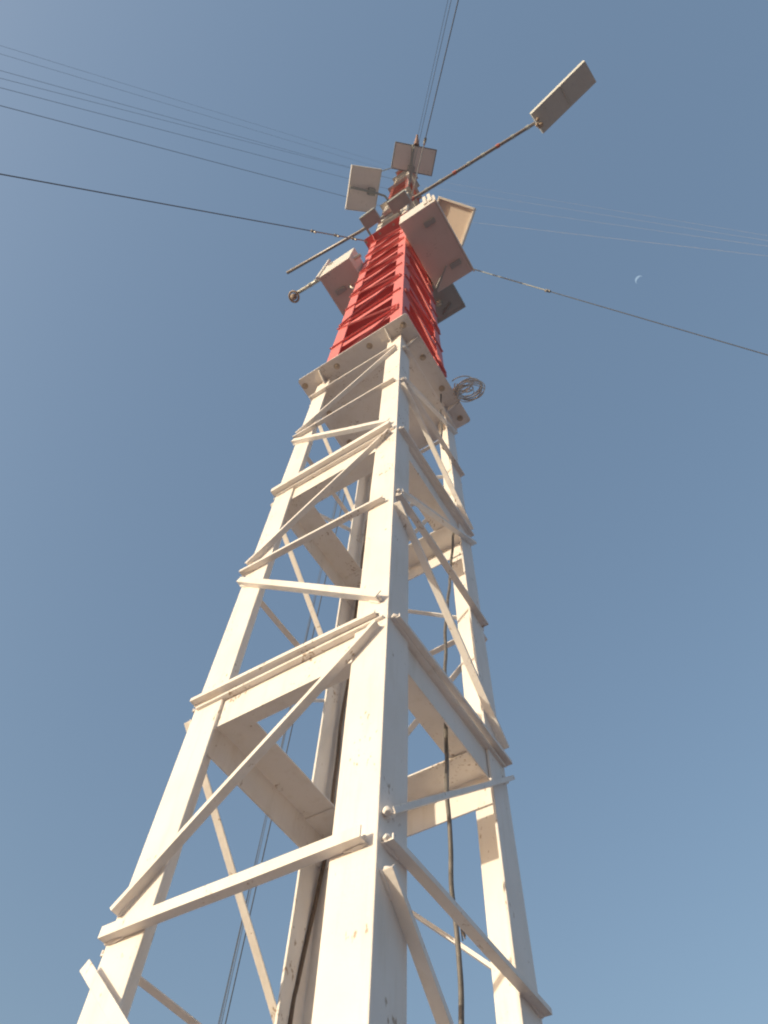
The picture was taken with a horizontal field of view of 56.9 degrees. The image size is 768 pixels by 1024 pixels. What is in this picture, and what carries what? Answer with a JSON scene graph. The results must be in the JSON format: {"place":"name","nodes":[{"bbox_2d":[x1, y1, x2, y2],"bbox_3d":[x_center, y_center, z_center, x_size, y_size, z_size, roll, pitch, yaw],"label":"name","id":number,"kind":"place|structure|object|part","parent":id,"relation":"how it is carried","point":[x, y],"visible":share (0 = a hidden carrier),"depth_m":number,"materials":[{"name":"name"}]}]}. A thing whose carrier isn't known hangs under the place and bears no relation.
{"place":"outdoors","nodes":[
{"label":"outdoors","id":0,"kind":"place"},
{"bbox_2d":[0,0,767,1023],"label":"sky","id":1,"kind":"structure","parent":0,"point":[154,357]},
{"bbox_3d":[-0.257,2.723,-0.344,1.850,0.650,1.850,-28,-67,16],"label":"concrete footing","id":2,"kind":"object","parent":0,"visible":0},
{"bbox_2d":[77,170,551,1023],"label":"lattice mast","id":3,"kind":"object","parent":2,"relation":"on","point":[377,384],"visible":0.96,"depth_m":2.89,"materials":[{"name":"white metal"}]},
{"bbox_2d":[0,173,365,240],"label":"guy wire","id":4,"kind":"object","parent":3,"relation":"attached to","point":[335,235],"visible":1,"depth_m":13.46,"materials":[{"name":"metal"}]},
{"bbox_2d":[0,105,379,205],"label":"guy wire","id":5,"kind":"object","parent":3,"relation":"attached to","point":[158,147],"visible":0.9,"depth_m":17.33,"materials":[{"name":"grey metal"}]},
{"bbox_2d":[0,45,386,164],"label":"guy wire","id":6,"kind":"object","parent":3,"relation":"attached to","point":[172,98],"visible":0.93,"depth_m":29.07,"materials":[{"name":"grey metal"}]},
{"bbox_2d":[1,78,386,177],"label":"guy wire","id":7,"kind":"object","parent":3,"relation":"attached to","point":[160,119],"visible":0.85,"depth_m":24.12,"materials":[{"name":"grey metal"}]},
{"bbox_2d":[2,88,386,188],"bbox_3d":[-9.803,-9.693,15.615,20.007,39.204,0.011,19,-63,-8],"label":"guy wire","id":8,"kind":"object","parent":3,"relation":"attached to","point":[160,129],"visible":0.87,"depth_m":21.01,"materials":[{"name":"grey metal"}]},
{"bbox_2d":[0,70,390,178],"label":"guy wire","id":9,"kind":"object","parent":3,"relation":"attached to","point":[159,114],"visible":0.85,"depth_m":23.97,"materials":[{"name":"grey metal"}]},
{"bbox_2d":[2,54,395,172],"bbox_3d":[-9.372,-14.578,24.335,20.013,59.202,0.008,20,-64,-8],"label":"guy wire","id":10,"kind":"object","parent":3,"relation":"attached to","point":[162,102],"visible":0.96,"depth_m":26.02,"materials":[{"name":"grey metal"}]},
{"bbox_2d":[219,492,337,1023],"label":"guy wire","id":11,"kind":"object","parent":3,"relation":"attached to","point":[260,840],"visible":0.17,"depth_m":17.77,"materials":[{"name":"grey metal"}]},
{"bbox_2d":[218,491,339,1023],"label":"guy wire","id":12,"kind":"object","parent":3,"relation":"attached to","point":[263,826],"visible":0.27,"depth_m":16.05,"materials":[{"name":"grey metal"}]},
{"bbox_2d":[221,493,338,1023],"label":"guy wire","id":13,"kind":"object","parent":3,"relation":"attached to","point":[256,864],"visible":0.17,"depth_m":17.18,"materials":[{"name":"grey metal"}]},
{"bbox_2d":[225,492,344,1023],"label":"guy wire","id":14,"kind":"object","parent":3,"relation":"attached to","point":[271,820],"visible":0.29,"depth_m":13.38,"materials":[{"name":"grey metal"}]},
{"bbox_2d":[288,496,369,1023],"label":"earth cable","id":15,"kind":"object","parent":3,"relation":"attached to","point":[304,950],"visible":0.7,"depth_m":3.10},
{"bbox_2d":[316,248,362,315],"bbox_3d":[-0.581,-4.419,13.972,0.710,2.396,1.265,-28,-67,16],"label":"equipment cabinet","id":16,"kind":"object","parent":3,"relation":"attached to","point":[338,277],"visible":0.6,"depth_m":12.99,"materials":[{"name":"white metal"}]},
{"bbox_2d":[288,253,361,302],"bbox_3d":[-1.141,-4.455,13.439,1.618,0.126,0.240,-28,-67,16],"label":"stub pole","id":17,"kind":"object","parent":16,"relation":"attached to","point":[293,296],"visible":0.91,"depth_m":13.55,"materials":[{"name":"metal"}]},
{"bbox_2d":[359,207,380,229],"bbox_3d":[-0.307,-6.583,15.926,0.400,0.312,0.300,-30,-67,16],"label":"junction box","id":18,"kind":"object","parent":3,"relation":"attached to","point":[370,218],"visible":1,"depth_m":15.80,"materials":[{"name":"grey metal"}]},
{"bbox_2d":[378,189,410,223],"bbox_3d":[0.167,-6.843,15.942,0.888,0.312,0.290,-30,-67,16],"label":"junction box","id":19,"kind":"object","parent":3,"relation":"attached to","point":[399,202],"visible":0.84,"depth_m":15.77,"materials":[{"name":"grey metal"}]},
{"bbox_2d":[286,121,535,273],"bbox_3d":[0.632,-7.055,16.422,6.660,0.124,0.432,-26,-66,15],"label":"boom pole","id":20,"kind":"object","parent":3,"relation":"attached to","point":[479,157],"visible":0.8,"depth_m":16.19,"materials":[{"name":"grey metal"}]},
{"bbox_2d":[530,60,595,132],"bbox_3d":[3.809,-8.782,15.103,1.503,0.257,0.513,-41,-53,15],"label":"boom board","id":21,"kind":"object","parent":20,"relation":"attached to","point":[557,102],"visible":1,"depth_m":15.11,"materials":[{"name":"metal"}]},
{"bbox_2d":[409,2,450,184],"bbox_3d":[2.507,-13.356,7.599,0.014,29.207,20.001,12,-63,-4],"label":"guy wire","id":22,"kind":"object","parent":3,"relation":"attached to","point":[431,87],"visible":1,"depth_m":19.89,"materials":[{"name":"grey metal"}]},
{"bbox_2d":[418,1,447,132],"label":"guy wire","id":23,"kind":"object","parent":3,"relation":"attached to","point":[434,60],"visible":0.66,"depth_m":24.94,"materials":[{"name":"grey metal"}]},
{"bbox_2d":[408,0,458,210],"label":"guy wire","id":24,"kind":"object","parent":3,"relation":"attached to","point":[424,140],"visible":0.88,"depth_m":13.72,"materials":[{"name":"metal"}]},
{"bbox_2d":[399,193,474,291],"bbox_3d":[0.969,-5.128,13.422,0.759,2.012,1.425,-28,-67,16],"label":"equipment cabinet","id":25,"kind":"object","parent":3,"relation":"attached to","point":[429,233],"visible":1,"depth_m":12.63,"materials":[{"name":"white metal"}]},
{"bbox_3d":[1.273,-5.148,13.058,0.028,1.220,1.405,-28,-67,16],"label":"door","id":26,"kind":"part","parent":25,"relation":"part of","materials":[{"name":"beige paint"}]},
{"bbox_2d":[431,282,465,323],"bbox_3d":[1.113,-4.108,13.695,0.660,0.464,0.720,-28,-67,16],"label":"junction box","id":27,"kind":"object","parent":3,"relation":"attached to","point":[449,301],"visible":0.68,"depth_m":13.64,"materials":[{"name":"grey metal"}]},
{"bbox_2d":[439,394,465,1023],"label":"power cable","id":28,"kind":"object","parent":3,"relation":"hanging from","point":[456,935],"visible":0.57,"depth_m":2.40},
{"bbox_2d":[437,196,475,246],"bbox_3d":[1.376,-6.159,15.411,1.056,0.383,1.091,28,-69,20],"label":"open tray","id":29,"kind":"object","parent":3,"relation":"attached to","point":[459,216],"visible":0.58,"depth_m":15.16,"materials":[{"name":"beige paint"}]},
{"bbox_2d":[452,376,484,404],"bbox_3d":[0.822,-1.199,6.856,0.317,0.313,0.328,-7,-63,6],"label":"wire coil","id":30,"kind":"object","parent":3,"relation":"hanging from","point":[457,389],"visible":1,"depth_m":6.81,"materials":[{"name":"grey metal"}]},
{"bbox_2d":[423,186,766,240],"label":"guy wire","id":31,"kind":"object","parent":3,"relation":"attached to","point":[614,216],"visible":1,"depth_m":26.91,"materials":[{"name":"grey metal"}]},
{"bbox_2d":[436,199,761,245],"bbox_3d":[11.166,-5.989,16.781,19.999,39.202,0.004,1,-62,2],"label":"guy wire","id":32,"kind":"object","parent":3,"relation":"attached to","point":[620,225],"visible":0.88,"depth_m":22.84,"materials":[{"name":"grey metal"}]},
{"bbox_2d":[450,183,767,235],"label":"guy wire","id":33,"kind":"object","parent":3,"relation":"attached to","point":[608,209],"visible":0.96,"depth_m":29.86,"materials":[{"name":"grey metal"}]},
{"bbox_2d":[473,222,763,255],"bbox_3d":[11.003,-3.913,12.228,20.005,29.202,0.004,0,-62,2],"label":"guy wire","id":34,"kind":"object","parent":3,"relation":"attached to","point":[623,239],"visible":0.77,"depth_m":18.66,"materials":[{"name":"grey metal"}]},
{"bbox_2d":[474,269,767,355],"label":"guy wire","id":35,"kind":"object","parent":3,"relation":"attached to","point":[547,290],"visible":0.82,"depth_m":13.91,"materials":[{"name":"metal"}]},
{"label":"tie rod","id":36,"kind":"object","parent":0,"visible":0},
{"bbox_2d":[345,164,388,211],"bbox_3d":[-0.369,-10.015,22.220,1.435,0.559,1.304,-1,-53,-19],"label":"flat panel","id":37,"kind":"object","parent":36,"relation":"attached to","point":[363,189],"visible":0.88,"depth_m":22.24,"materials":[{"name":"beige paint"}]},
{"bbox_2d":[391,134,436,184],"bbox_3d":[1.073,-12.757,25.723,1.534,0.538,1.666,10,-62,-3],"label":"flat panel","id":38,"kind":"object","parent":36,"relation":"attached to","point":[404,158],"visible":0.96,"depth_m":25.67,"materials":[{"name":"metal"}]}
]}

